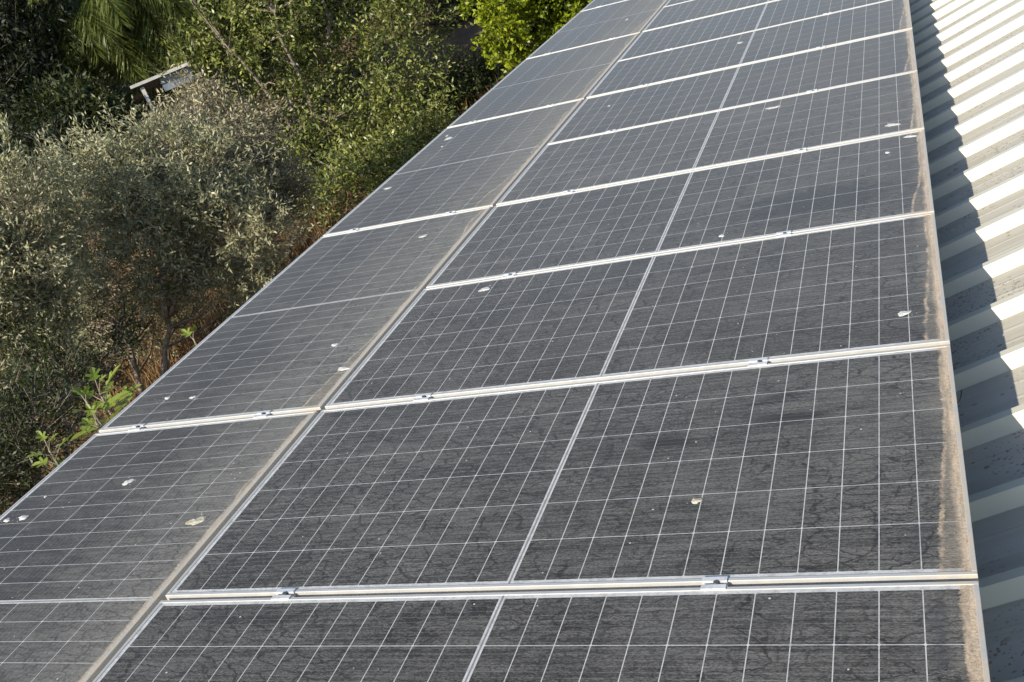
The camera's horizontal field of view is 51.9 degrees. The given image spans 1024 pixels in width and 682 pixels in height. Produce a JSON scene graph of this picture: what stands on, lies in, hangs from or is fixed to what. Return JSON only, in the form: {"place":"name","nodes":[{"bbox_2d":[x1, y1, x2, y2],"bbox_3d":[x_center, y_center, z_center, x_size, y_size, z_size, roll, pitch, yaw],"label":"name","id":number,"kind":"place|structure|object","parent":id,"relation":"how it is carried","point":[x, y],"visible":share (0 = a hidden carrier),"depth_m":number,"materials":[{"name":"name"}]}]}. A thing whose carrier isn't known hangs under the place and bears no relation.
{"place":"outdoors","nodes":[
{"label":"outdoors","id":0,"kind":"place"},
{"bbox_2d":[0,1,574,511],"bbox_3d":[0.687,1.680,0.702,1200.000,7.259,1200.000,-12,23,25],"label":"ground","id":1,"kind":"structure","parent":0,"point":[468,31],"depth_m":30.84,"materials":[{"name":"red soil"}]},
{"bbox_2d":[26,431,73,467],"bbox_3d":[-2.006,2.217,6.697,0.334,3.890,0.376,-12,23,25],"label":"fig tree","id":2,"kind":"object","parent":1,"relation":"on","point":[57,461],"visible":0.3,"depth_m":6.08,"materials":[{"name":"green plant"}]},
{"bbox_2d":[0,0,117,281],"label":"evergreen tree","id":3,"kind":"object","parent":1,"relation":"on","point":[19,51],"visible":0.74,"depth_m":22.59,"materials":[{"name":"green plant"}]},
{"bbox_2d":[0,112,119,495],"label":"olive tree","id":4,"kind":"object","parent":1,"relation":"on","point":[23,287],"visible":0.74,"depth_m":14.16,"materials":[{"name":"green plant"}]},
{"bbox_2d":[0,300,158,515],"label":"olive tree","id":5,"kind":"object","parent":1,"relation":"on","point":[16,425],"visible":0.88,"depth_m":12.49,"materials":[{"name":"green plant"}]},
{"bbox_2d":[0,54,158,268],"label":"dark shrub","id":6,"kind":"object","parent":1,"relation":"on","point":[81,99],"visible":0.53,"depth_m":22.14,"materials":[{"name":"green plant"}]},
{"bbox_2d":[0,0,159,208],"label":"evergreen tree","id":7,"kind":"object","parent":1,"relation":"on","point":[71,164],"depth_m":31.14,"materials":[{"name":"green plant"}]},
{"bbox_2d":[15,0,194,129],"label":"palm tree","id":8,"kind":"object","parent":1,"relation":"on","point":[102,11],"visible":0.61,"depth_m":23.66,"materials":[{"name":"green plant"}]},
{"bbox_2d":[70,364,140,444],"bbox_3d":[-1.913,1.965,7.082,0.527,3.985,0.754,-22,21,1],"label":"fig tree","id":9,"kind":"object","parent":1,"relation":"on","point":[106,402],"visible":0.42,"depth_m":6.48,"materials":[{"name":"green plant"}]},
{"bbox_2d":[33,0,237,117],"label":"evergreen tree","id":10,"kind":"object","parent":1,"relation":"on","point":[159,69],"visible":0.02,"depth_m":36.06,"materials":[{"name":"green plant"}]},
{"bbox_2d":[49,0,285,132],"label":"palm tree","id":11,"kind":"object","parent":1,"relation":"on","point":[138,32],"visible":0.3,"depth_m":24.47,"materials":[{"name":"green plant"}]},
{"bbox_2d":[23,88,322,394],"bbox_3d":[-5.664,-1.485,17.052,4.991,5.219,4.272,2,32,47],"label":"olive tree","id":12,"kind":"object","parent":1,"relation":"on","point":[166,206],"visible":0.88,"depth_m":16.30,"materials":[{"name":"green plant"}]},
{"bbox_2d":[130,63,225,166],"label":"open shed","id":13,"kind":"structure","parent":1,"relation":"on","point":[154,81],"depth_m":23.25,"materials":[{"name":"grey metal"}]},
{"bbox_2d":[181,324,196,347],"bbox_3d":[-1.819,1.461,8.635,0.360,3.665,0.319,-27,22,-11],"label":"fig tree","id":14,"kind":"object","parent":1,"relation":"on","point":[187,333],"visible":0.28,"depth_m":8.02,"materials":[{"name":"green plant"}]},
{"bbox_2d":[116,53,337,297],"bbox_3d":[-5.079,-2.782,19.078,3.322,5.075,3.901,-12,23,25],"label":"olive tree","id":15,"kind":"object","parent":1,"relation":"on","point":[291,184],"visible":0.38,"depth_m":19.02,"materials":[{"name":"green plant"}]},
{"bbox_2d":[145,0,349,77],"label":"evergreen tree","id":16,"kind":"object","parent":1,"relation":"on","point":[262,43],"visible":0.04,"depth_m":37.55,"materials":[{"name":"green plant"}]},
{"bbox_2d":[0,22,535,514],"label":"dry grass","id":17,"kind":"structure","parent":1,"relation":"on","point":[188,342],"depth_m":20.31,"materials":[{"name":"plant"}]},
{"bbox_2d":[141,0,473,236],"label":"leafy tree","id":18,"kind":"object","parent":1,"relation":"on","point":[367,148],"visible":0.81,"depth_m":24.49,"materials":[{"name":"green plant"}]},
{"bbox_2d":[261,0,392,54],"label":"evergreen tree","id":19,"kind":"object","parent":1,"relation":"on","point":[337,1],"visible":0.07,"depth_m":38.10,"materials":[{"name":"green plant"}]},
{"bbox_2d":[397,0,484,35],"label":"dark tree","id":20,"kind":"object","parent":1,"relation":"on","point":[439,22],"visible":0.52,"depth_m":32.93,"materials":[{"name":"green plant"}]},
{"bbox_2d":[404,43,515,123],"bbox_3d":[-1.377,-6.516,26.498,3.430,2.043,2.514,-28,22,-15],"label":"dark shrub","id":21,"kind":"object","parent":1,"relation":"on","point":[480,74],"visible":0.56,"depth_m":26.09,"materials":[{"name":"green plant"}]},
{"bbox_2d":[456,0,592,77],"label":"round tree","id":22,"kind":"object","parent":1,"relation":"on","point":[510,22],"visible":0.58,"depth_m":22.16,"materials":[{"name":"green plant"}]},
{"bbox_2d":[909,0,1023,681],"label":"farm building","id":23,"kind":"structure","parent":1,"relation":"on","point":[969,54],"depth_m":3.95,"materials":[{"name":"beige paint"}]},
{"bbox_3d":[1.080,-1.058,7.276,2.850,1.377,12.200,-7,25,23],"label":"mounting rack","id":24,"kind":"object","parent":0,"visible":0},
{"bbox_2d":[128,424,144,430],"bbox_3d":[-1.467,0.342,4.114,0.056,0.019,0.040,-7,25,23],"label":"panel clamp","id":25,"kind":"object","parent":24,"relation":"attached to","point":[137,426],"visible":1,"depth_m":4.11,"materials":[{"name":"metal"}]},
{"bbox_2d":[0,410,318,681],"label":"solar panel","id":26,"kind":"object","parent":24,"relation":"on","point":[106,538],"visible":0.97,"depth_m":3.38,"materials":[{"name":"grey glass"}]},
{"bbox_2d":[253,410,270,417],"bbox_3d":[-0.921,0.274,3.886,0.056,0.019,0.040,-7,25,22],"label":"panel clamp","id":27,"kind":"object","parent":24,"relation":"attached to","point":[262,413],"visible":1,"depth_m":3.88,"materials":[{"name":"metal"}]},
{"bbox_2d":[271,588,295,599],"bbox_3d":[-0.603,0.673,2.782,0.056,0.018,0.040,-7,25,23],"label":"panel clamp","id":28,"kind":"object","parent":24,"relation":"attached to","point":[286,593],"visible":1,"depth_m":2.78,"materials":[{"name":"metal"}]},
{"bbox_2d":[99,207,491,432],"bbox_3d":[-0.866,-0.158,4.841,1.065,0.036,2.011,-7,25,23],"label":"solar panel","id":29,"kind":"object","parent":24,"relation":"on","point":[309,328],"visible":0.95,"depth_m":4.61,"materials":[{"name":"grey glass"}]},
{"bbox_2d":[413,393,431,400],"bbox_3d":[-0.307,0.198,3.629,0.056,0.018,0.040,-7,25,23],"label":"panel clamp","id":30,"kind":"object","parent":24,"relation":"attached to","point":[420,397],"visible":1,"depth_m":3.62,"materials":[{"name":"metal"}]},
{"bbox_2d":[323,99,582,235],"bbox_3d":[-0.284,-1.107,6.540,1.046,0.036,2.011,-7,25,23],"label":"solar panel","id":31,"kind":"object","parent":24,"relation":"on","point":[474,165],"visible":0.95,"depth_m":6.36,"materials":[{"name":"grey glass"}]},
{"bbox_2d":[501,272,515,277],"bbox_3d":[-0.011,-0.277,4.476,0.056,0.018,0.040,-7,25,23],"label":"panel clamp","id":32,"kind":"object","parent":24,"relation":"attached to","point":[511,274],"visible":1,"depth_m":4.47,"materials":[{"name":"metal"}]},
{"bbox_2d":[92,581,990,681],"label":"solar panel","id":33,"kind":"object","parent":24,"relation":"on","point":[907,632],"visible":1,"depth_m":2.31,"materials":[{"name":"grey glass"}]},
{"bbox_2d":[447,33,639,127],"bbox_3d":[0.308,-2.056,8.234,1.046,0.036,2.011,-7,25,23],"label":"solar panel","id":34,"kind":"object","parent":24,"relation":"on","point":[564,76],"visible":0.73,"depth_m":8.10,"materials":[{"name":"grey glass"}]},
{"bbox_2d":[562,189,573,193],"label":"panel clamp","id":35,"kind":"object","parent":24,"relation":"attached to","point":[568,191],"visible":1,"depth_m":5.32,"materials":[{"name":"metal"}]},
{"bbox_2d":[165,344,978,599],"bbox_3d":[0.138,0.376,2.965,2.094,0.036,0.995,-7,25,23],"label":"solar panel","id":36,"kind":"object","parent":24,"relation":"on","point":[846,469],"visible":0.98,"depth_m":2.83,"materials":[{"name":"grey glass"}]},
{"bbox_2d":[526,0,667,58],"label":"solar panel","id":37,"kind":"object","parent":24,"relation":"on","point":[606,22],"visible":0.91,"depth_m":9.75,"materials":[{"name":"grey glass"}]},
{"bbox_2d":[580,0,624,11],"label":"solar panel","id":38,"kind":"object","parent":24,"relation":"on","point":[593,4],"visible":0.58,"depth_m":11.06,"materials":[{"name":"grey glass"}]},
{"bbox_2d":[325,213,950,408],"bbox_3d":[0.434,-0.101,3.811,2.094,0.036,0.995,-7,25,23],"label":"solar panel","id":39,"kind":"object","parent":24,"relation":"on","point":[870,287],"visible":0.93,"depth_m":3.70,"materials":[{"name":"grey glass"}]},
{"bbox_2d":[663,0,690,6],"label":"solar panel","id":40,"kind":"object","parent":24,"relation":"on","point":[670,2],"visible":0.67,"depth_m":9.77,"materials":[{"name":"grey glass"}]},
{"bbox_2d":[426,129,933,287],"bbox_3d":[0.730,-0.574,4.660,2.094,0.036,0.995,-7,25,23],"label":"solar panel","id":41,"kind":"object","parent":24,"relation":"on","point":[870,180],"visible":0.94,"depth_m":4.58,"materials":[{"name":"grey glass"}]},
{"bbox_2d":[642,0,775,31],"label":"solar panel","id":42,"kind":"object","parent":24,"relation":"on","point":[682,12],"visible":0.8,"depth_m":8.99,"materials":[{"name":"grey glass"}]},
{"bbox_2d":[496,71,923,205],"bbox_3d":[1.025,-1.050,5.506,2.094,0.036,0.995,-7,25,23],"label":"solar panel","id":43,"kind":"object","parent":24,"relation":"on","point":[874,108],"visible":0.94,"depth_m":5.43,"materials":[{"name":"grey glass"}]},
{"bbox_2d":[700,576,727,589],"bbox_3d":[0.451,0.543,2.341,0.056,0.018,0.040,-7,25,23],"label":"panel clamp","id":44,"kind":"object","parent":24,"relation":"attached to","point":[716,583],"visible":1,"depth_m":2.34,"materials":[{"name":"metal"}]},
{"bbox_2d":[548,29,916,143],"bbox_3d":[1.322,-1.523,6.354,2.094,0.036,0.995,-7,25,23],"label":"solar panel","id":45,"kind":"object","parent":24,"relation":"on","point":[873,58],"visible":0.93,"depth_m":6.29,"materials":[{"name":"grey glass"}]},
{"bbox_2d":[586,0,911,97],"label":"solar panel","id":46,"kind":"object","parent":24,"relation":"on","point":[846,26],"visible":0.92,"depth_m":7.14,"materials":[{"name":"grey glass"}]},
{"bbox_2d":[618,0,886,60],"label":"solar panel","id":47,"kind":"object","parent":24,"relation":"on","point":[744,20],"visible":0.77,"depth_m":8.06,"materials":[{"name":"grey glass"}]},
{"bbox_2d":[748,357,767,366],"bbox_3d":[0.747,0.068,3.188,0.056,0.018,0.040,-7,25,23],"label":"panel clamp","id":48,"kind":"object","parent":24,"relation":"attached to","point":[758,361],"visible":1,"depth_m":3.19,"materials":[{"name":"metal"}]},
{"bbox_2d":[776,230,790,236],"bbox_3d":[1.042,-0.407,4.035,0.056,0.018,0.040,-7,25,23],"label":"panel clamp","id":49,"kind":"object","parent":24,"relation":"attached to","point":[783,233],"visible":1,"depth_m":4.03,"materials":[{"name":"metal"}]},
{"bbox_2d":[794,147,806,152],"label":"panel clamp","id":50,"kind":"object","parent":24,"relation":"attached to","point":[800,150],"visible":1,"depth_m":4.88,"materials":[{"name":"metal"}]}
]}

